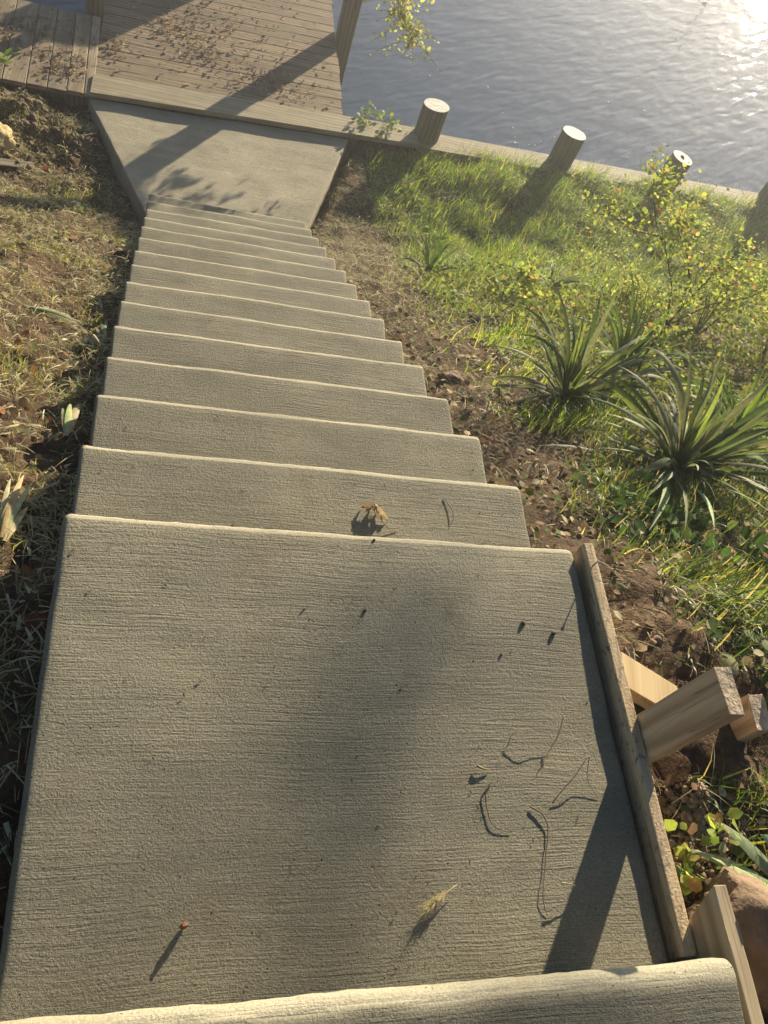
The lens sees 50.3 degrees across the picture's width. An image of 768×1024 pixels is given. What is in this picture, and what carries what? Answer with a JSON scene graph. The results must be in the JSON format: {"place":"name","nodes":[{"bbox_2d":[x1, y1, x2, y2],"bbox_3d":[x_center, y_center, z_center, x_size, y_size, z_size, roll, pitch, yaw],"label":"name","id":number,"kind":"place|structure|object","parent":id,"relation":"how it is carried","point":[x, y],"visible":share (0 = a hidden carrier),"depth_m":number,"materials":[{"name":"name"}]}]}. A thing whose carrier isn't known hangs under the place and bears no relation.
{"place":"outdoors","nodes":[
{"label":"outdoors","id":0,"kind":"place"},
{"bbox_2d":[0,86,767,1023],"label":"ground","id":1,"kind":"structure","parent":0,"point":[692,758],"depth_m":3.05,"materials":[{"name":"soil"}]},
{"bbox_2d":[0,122,15,152],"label":"rock","id":2,"kind":"object","parent":1,"relation":"on","point":[6,141],"visible":0.94,"depth_m":6.28,"materials":[{"name":"stone"}]},
{"bbox_2d":[0,48,21,65],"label":"leafy weed","id":3,"kind":"object","parent":1,"relation":"on","point":[3,59],"visible":1,"depth_m":6.63,"materials":[{"name":"green plant"}]},
{"bbox_2d":[0,475,33,540],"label":"dried leaf clump","id":4,"kind":"object","parent":1,"relation":"on","point":[9,510],"visible":0.99,"depth_m":2.23,"materials":[{"name":"beige plant"}]},
{"bbox_2d":[0,158,34,169],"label":"loose board","id":5,"kind":"object","parent":1,"relation":"on","point":[9,163],"visible":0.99,"depth_m":6.24,"materials":[{"name":"grey wood"}]},
{"bbox_2d":[24,612,46,630],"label":"fallen leaf","id":6,"kind":"object","parent":1,"relation":"on","point":[35,624],"visible":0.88,"depth_m":1.99,"materials":[{"name":"brown plant"}]},
{"bbox_2d":[22,306,85,326],"bbox_3d":[-1.519,-0.926,3.824,0.273,0.192,0.189,25,53,-2],"label":"cut leaf fan","id":7,"kind":"object","parent":1,"relation":"on","point":[54,314],"visible":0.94,"depth_m":3.73},
{"bbox_2d":[0,87,112,203],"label":"soil clods","id":8,"kind":"object","parent":1,"relation":"on","point":[24,99],"visible":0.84,"depth_m":6.58,"materials":[{"name":"brown soil"}]},
{"bbox_2d":[54,228,67,239],"bbox_3d":[-2.007,-1.728,5.084,0.081,0.054,0.097,5,57,-16],"label":"sprout","id":9,"kind":"object","parent":1,"relation":"on","point":[56,234],"visible":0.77,"depth_m":5.07,"materials":[{"name":"green plant"}]},
{"bbox_2d":[0,90,132,565],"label":"grass","id":10,"kind":"structure","parent":1,"relation":"on","point":[84,311],"depth_m":4.50,"materials":[{"name":"plant"}]},
{"bbox_2d":[0,97,137,573],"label":"dead leaves","id":11,"kind":"object","parent":1,"relation":"on","point":[23,403],"visible":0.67,"depth_m":4.12,"materials":[{"name":"plant"}]},
{"bbox_2d":[61,403,80,435],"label":"cut leaf tuft","id":12,"kind":"object","parent":1,"relation":"on","point":[69,417],"visible":1,"depth_m":2.77,"materials":[{"name":"green plant"}]},
{"bbox_2d":[0,83,142,931],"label":"dry grass","id":13,"kind":"structure","parent":1,"relation":"on","point":[39,225],"depth_m":3.55,"materials":[{"name":"plant"}]},
{"bbox_2d":[69,206,83,213],"bbox_3d":[-2.254,-2.200,5.971,0.060,0.046,0.123,34,54,5],"label":"sprout","id":14,"kind":"object","parent":1,"relation":"on","point":[81,208],"visible":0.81,"depth_m":5.97,"materials":[{"name":"green plant"}]},
{"bbox_2d":[68,385,96,403],"bbox_3d":[-1.122,-0.438,3.034,0.112,0.065,0.048,-27,70,-31],"label":"sprout","id":15,"kind":"object","parent":1,"relation":"on","point":[80,387],"visible":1,"depth_m":3.02,"materials":[{"name":"green plant"}]},
{"bbox_2d":[95,320,107,341],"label":"cut leaf tuft","id":16,"kind":"object","parent":1,"relation":"on","point":[103,328],"visible":0.87,"depth_m":3.77,"materials":[{"name":"green plant"}]},
{"bbox_2d":[0,99,744,1023],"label":"concrete staircase","id":17,"kind":"structure","parent":1,"relation":"on","point":[304,385],"depth_m":1.69,"materials":[{"name":"grey concrete"}]},
{"bbox_2d":[179,922,187,929],"bbox_3d":[-0.339,0.701,1.384,0.016,0.026,0.010,-17,65,-28],"label":"seed pod","id":18,"kind":"object","parent":17,"relation":"on","point":[184,925],"visible":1,"depth_m":1.38,"materials":[{"name":"brown plant"}]},
{"bbox_2d":[36,234,598,988],"bbox_3d":[-0.582,-0.694,3.773,1.159,2.837,5.730,5,57,-16],"label":"chaff","id":19,"kind":"object","parent":17,"relation":"on","point":[342,648],"visible":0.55,"depth_m":1.67,"materials":[{"name":"plant"}]},
{"bbox_2d":[361,503,396,528],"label":"curled dry leaf","id":20,"kind":"object","parent":17,"relation":"on","point":[376,509],"visible":1,"depth_m":2.19,"materials":[{"name":"plant"}]},
{"bbox_2d":[416,884,456,917],"bbox_3d":[0.098,0.722,1.525,0.102,0.026,0.034,-35,74,-34],"label":"grass seed head","id":21,"kind":"object","parent":17,"relation":"on","point":[437,898],"depth_m":1.52,"materials":[{"name":"plant"}]},
{"bbox_2d":[476,764,489,770],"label":"twig","id":22,"kind":"object","parent":17,"relation":"on","point":[478,766],"visible":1,"depth_m":1.69,"materials":[{"name":"wood"}]},
{"bbox_2d":[485,781,510,832],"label":"twig","id":23,"kind":"object","parent":17,"relation":"on","point":[487,808],"visible":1,"depth_m":1.65,"materials":[{"name":"brown wood"}]},
{"bbox_2d":[506,730,546,747],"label":"straw stalk","id":24,"kind":"object","parent":17,"relation":"on","point":[523,730],"visible":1,"depth_m":1.75,"materials":[{"name":"beige plant"}]},
{"bbox_2d":[530,806,547,913],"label":"twig","id":25,"kind":"object","parent":17,"relation":"on","point":[545,851],"visible":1,"depth_m":1.64,"materials":[{"name":"brown wood"}]},
{"bbox_2d":[539,715,564,770],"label":"straw stalk","id":26,"kind":"object","parent":17,"relation":"on","point":[555,739],"visible":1,"depth_m":1.76,"materials":[{"name":"brown plant"}]},
{"bbox_2d":[552,757,597,802],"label":"twig","id":27,"kind":"object","parent":17,"relation":"on","point":[573,778],"visible":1,"depth_m":1.73,"materials":[{"name":"brown wood"}]},
{"bbox_2d":[356,101,399,134],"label":"leafy weed","id":28,"kind":"object","parent":1,"relation":"on","point":[377,114],"visible":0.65,"depth_m":7.92,"materials":[{"name":"green plant"}]},
{"bbox_2d":[0,74,767,210],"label":"timber bulkhead","id":29,"kind":"object","parent":1,"relation":"on","point":[170,99],"visible":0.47,"depth_m":7.61,"materials":[{"name":"brown wood"}]},
{"bbox_2d":[414,98,449,144],"bbox_3d":[0.115,-3.137,8.929,0.257,2.840,0.255,5,57,-16],"label":"round pile","id":30,"kind":"object","parent":29,"relation":"attached to","point":[431,121],"visible":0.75,"depth_m":7.84,"materials":[{"name":"brown wood"}]},
{"bbox_2d":[548,126,585,170],"bbox_3d":[1.506,-3.066,9.352,0.299,2.854,0.259,5,57,-16],"label":"round pile","id":31,"kind":"object","parent":29,"relation":"attached to","point":[567,147],"visible":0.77,"depth_m":8.27,"materials":[{"name":"brown wood"}]},
{"bbox_2d":[659,150,691,187],"bbox_3d":[2.776,-3.045,9.813,0.294,2.794,0.242,5,57,-16],"label":"round pile","id":32,"kind":"object","parent":29,"relation":"attached to","point":[677,160],"visible":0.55,"depth_m":8.71,"materials":[{"name":"brown wood"}]},
{"bbox_2d":[758,182,767,205],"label":"round pile","id":33,"kind":"object","parent":29,"relation":"attached to","point":[763,192],"visible":0.17,"depth_m":9.24,"materials":[{"name":"grey wood"}]},
{"bbox_2d":[363,0,439,71],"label":"overhanging tree","id":34,"kind":"object","parent":1,"relation":"on","point":[408,27],"visible":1,"depth_m":7.49,"materials":[{"name":"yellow plant"}]},
{"bbox_2d":[401,227,458,270],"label":"sword leaved plant","id":35,"kind":"object","parent":1,"relation":"on","point":[435,258],"visible":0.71,"depth_m":6.15,"materials":[{"name":"green plant"}]},
{"bbox_2d":[421,226,447,250],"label":"leafy weed","id":36,"kind":"object","parent":1,"relation":"on","point":[426,229],"visible":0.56,"depth_m":6.84,"materials":[{"name":"green plant"}]},
{"bbox_2d":[426,203,460,234],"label":"sword leaved plant","id":37,"kind":"object","parent":1,"relation":"on","point":[455,206],"visible":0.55,"depth_m":7.57,"materials":[{"name":"green plant"}]},
{"bbox_2d":[435,370,465,385],"bbox_3d":[0.300,-0.587,3.688,0.140,0.098,0.113,29,53,1],"label":"rock","id":38,"kind":"object","parent":1,"relation":"on","point":[450,376],"visible":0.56,"depth_m":3.65,"materials":[{"name":"stone"}]},
{"bbox_2d":[487,276,512,301],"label":"leafy weed","id":39,"kind":"object","parent":1,"relation":"on","point":[503,281],"visible":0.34,"depth_m":5.88,"materials":[{"name":"green plant"}]},
{"bbox_2d":[310,158,765,492],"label":"dry grass","id":40,"kind":"structure","parent":1,"relation":"on","point":[370,256],"depth_m":6.51,"materials":[{"name":"plant"}]},
{"bbox_2d":[492,247,595,320],"bbox_3d":[1.038,-1.425,5.529,0.621,0.380,0.694,35,54,6],"label":"leafy shrub","id":41,"kind":"object","parent":1,"relation":"on","point":[519,294],"visible":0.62,"depth_m":5.56,"materials":[{"name":"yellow plant"}]},
{"bbox_2d":[523,260,588,290],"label":"sword leaved plant","id":42,"kind":"object","parent":1,"relation":"on","point":[570,280],"visible":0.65,"depth_m":6.18,"materials":[{"name":"green plant"}]},
{"bbox_2d":[349,280,767,870],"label":"dead leaves","id":43,"kind":"object","parent":1,"relation":"on","point":[692,827],"visible":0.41,"depth_m":2.79,"materials":[{"name":"plant"}]},
{"bbox_2d":[364,140,767,325],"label":"grass","id":44,"kind":"structure","parent":1,"relation":"on","point":[502,246],"depth_m":7.86,"materials":[{"name":"green plant"}]},
{"bbox_2d":[537,444,600,452],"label":"dry strip leaf","id":45,"kind":"object","parent":1,"relation":"on","point":[573,447],"visible":0.82,"depth_m":3.13,"materials":[{"name":"beige plant"}]},
{"bbox_2d":[373,268,767,463],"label":"grass","id":46,"kind":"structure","parent":1,"relation":"on","point":[524,332],"depth_m":4.40,"materials":[{"name":"green plant"}]},
{"bbox_2d":[393,252,767,438],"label":"ground ivy","id":47,"kind":"object","parent":1,"relation":"on","point":[745,356],"visible":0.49,"depth_m":5.31,"materials":[{"name":"green plant"}]},
{"bbox_2d":[476,275,693,422],"bbox_3d":[0.909,-0.662,3.729,0.880,0.759,0.961,35,54,5],"label":"sword leaved plant","id":48,"kind":"object","parent":1,"relation":"on","point":[569,375],"visible":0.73,"depth_m":3.77,"materials":[{"name":"green plant"}]},
{"bbox_2d":[562,230,627,276],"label":"leafy shrub","id":49,"kind":"object","parent":1,"relation":"on","point":[582,255],"visible":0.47,"depth_m":7.36,"materials":[{"name":"green plant"}]},
{"bbox_2d":[585,269,619,296],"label":"leafy weed","id":50,"kind":"object","parent":1,"relation":"on","point":[607,273],"visible":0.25,"depth_m":6.46,"materials":[{"name":"green plant"}]},
{"bbox_2d":[489,384,767,883],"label":"grass","id":51,"kind":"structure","parent":1,"relation":"on","point":[754,593],"depth_m":2.63,"materials":[{"name":"green plant"}]},
{"bbox_2d":[572,543,696,960],"bbox_3d":[0.537,0.506,1.882,0.029,0.142,0.925,5,57,-16],"label":"form board","id":52,"kind":"object","parent":1,"relation":"on","point":[672,917],"visible":0.52,"depth_m":1.79,"materials":[{"name":"brown wood"}]},
{"bbox_2d":[574,270,712,394],"bbox_3d":[1.439,-0.896,4.244,0.830,0.606,0.739,39,54,8],"label":"sword leaved plant","id":53,"kind":"object","parent":1,"relation":"on","point":[619,342],"visible":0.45,"depth_m":4.36,"materials":[{"name":"green plant"}]},
{"bbox_2d":[620,652,678,708],"bbox_3d":[0.776,0.515,2.091,0.600,0.040,0.087,32,48,-28],"label":"wooden brace","id":54,"kind":"object","parent":1,"relation":"on","point":[648,687],"visible":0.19,"depth_m":1.98,"materials":[{"name":"brown wood"}]},
{"bbox_2d":[605,254,702,324],"bbox_3d":[1.794,-1.554,5.750,0.698,0.510,0.719,-20,66,-29],"label":"leafy shrub","id":55,"kind":"object","parent":1,"relation":"on","point":[622,297],"visible":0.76,"depth_m":5.62,"materials":[{"name":"green plant"}]},
{"bbox_2d":[566,439,767,710],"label":"broadleaf weeds","id":56,"kind":"object","parent":1,"relation":"on","point":[714,632],"visible":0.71,"depth_m":2.69,"materials":[{"name":"green plant"}]},
{"bbox_2d":[568,143,767,381],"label":"leafy shrub","id":57,"kind":"object","parent":1,"relation":"on","point":[676,221],"visible":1,"depth_m":3.77,"materials":[{"name":"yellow plant"}]},
{"bbox_2d":[572,340,767,520],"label":"sword leaved plant","id":58,"kind":"object","parent":1,"relation":"on","point":[697,441],"visible":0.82,"depth_m":3.15,"materials":[{"name":"green plant"}]},
{"bbox_2d":[619,634,749,909],"bbox_3d":[0.734,0.633,1.895,0.275,0.117,0.805,5,57,-16],"label":"ground cover plant","id":59,"kind":"object","parent":1,"relation":"on","point":[698,795],"visible":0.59,"depth_m":1.84,"materials":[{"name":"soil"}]},
{"bbox_2d":[636,667,743,764],"bbox_3d":[0.558,0.563,1.917,0.039,0.822,0.099,5,57,-16],"label":"wooden stake","id":60,"kind":"object","parent":1,"relation":"on","point":[701,706],"visible":0.41,"depth_m":1.67,"materials":[{"name":"brown wood"}]},
{"bbox_2d":[667,206,731,273],"bbox_3d":[3.036,-2.580,7.972,0.792,0.511,0.790,5,57,-16],"label":"leafy shrub","id":61,"kind":"object","parent":1,"relation":"on","point":[708,240],"visible":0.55,"depth_m":8.00,"materials":[{"name":"green plant"}]},
{"bbox_2d":[664,808,742,895],"bbox_3d":[0.696,0.725,1.736,0.179,0.178,0.180,5,57,-16],"label":"seedling","id":62,"kind":"object","parent":1,"relation":"on","point":[689,883],"visible":0.93,"depth_m":1.75,"materials":[{"name":"green plant"}]},
{"bbox_2d":[649,476,765,530],"bbox_3d":[1.119,0.020,2.845,0.349,0.425,0.668,37,54,7],"label":"dry strip leaf","id":63,"kind":"object","parent":1,"relation":"on","point":[665,496],"visible":0.84,"depth_m":2.81,"materials":[{"name":"plant"}]},
{"bbox_2d":[655,348,767,438],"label":"sword leaved plant","id":64,"kind":"object","parent":1,"relation":"on","point":[754,402],"visible":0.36,"depth_m":3.74,"materials":[{"name":"green plant"}]},
{"bbox_2d":[683,885,763,1023],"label":"form board","id":65,"kind":"object","parent":1,"relation":"on","point":[714,927],"visible":0.47,"depth_m":1.54,"materials":[{"name":"brown wood"}]},
{"bbox_2d":[686,866,767,1017],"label":"rock","id":66,"kind":"object","parent":1,"relation":"on","point":[748,895],"visible":0.34,"depth_m":1.62,"materials":[{"name":"stone"}]},
{"bbox_2d":[686,233,767,340],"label":"leafy shrub","id":67,"kind":"object","parent":1,"relation":"on","point":[734,307],"visible":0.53,"depth_m":5.23,"materials":[{"name":"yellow plant"}]},
{"bbox_2d":[690,796,767,886],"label":"broad cut leaves","id":68,"kind":"object","parent":1,"relation":"on","point":[758,857],"visible":0.84,"depth_m":1.78,"materials":[{"name":"green plant"}]},
{"bbox_2d":[719,657,738,673],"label":"fallen leaf","id":69,"kind":"object","parent":1,"relation":"on","point":[728,662],"visible":0.75,"depth_m":2.13,"materials":[{"name":"plant"}]},
{"bbox_2d":[730,694,767,742],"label":"wooden stake","id":70,"kind":"object","parent":1,"relation":"on","point":[751,724],"visible":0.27,"depth_m":1.95,"materials":[{"name":"brown wood"}]},
{"bbox_2d":[742,253,767,295],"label":"leafy shrub","id":71,"kind":"object","parent":1,"relation":"on","point":[765,268],"visible":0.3,"depth_m":7.49,"materials":[{"name":"green plant"}]},
{"bbox_2d":[745,281,767,369],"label":"leafy shrub","id":72,"kind":"object","parent":1,"relation":"on","point":[763,324],"visible":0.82,"depth_m":4.80,"materials":[{"name":"green plant"}]},
{"bbox_2d":[9,0,767,192],"bbox_3d":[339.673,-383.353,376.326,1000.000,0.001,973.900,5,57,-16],"label":"water","id":73,"kind":"structure","parent":0,"point":[546,71],"depth_m":10.96,"materials":[{"name":"blue liquid"}]},
{"bbox_2d":[86,0,103,62],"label":"round pile","id":74,"kind":"object","parent":73,"relation":"in","point":[95,7],"visible":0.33,"depth_m":7.56,"materials":[{"name":"brown wood"}]},
{"bbox_2d":[0,0,342,114],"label":"wooden deck","id":75,"kind":"structure","parent":73,"relation":"in","point":[146,67],"depth_m":7.72,"materials":[{"name":"brown wood"}]},
{"bbox_2d":[0,0,334,108],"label":"leaf litter","id":76,"kind":"object","parent":75,"relation":"on","point":[5,37],"visible":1,"depth_m":7.65,"materials":[{"name":"plant"}]},
{"bbox_2d":[335,0,362,85],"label":"square post","id":77,"kind":"object","parent":73,"relation":"in","point":[347,22],"visible":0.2,"depth_m":8.54,"materials":[{"name":"brown wood"}]}
]}

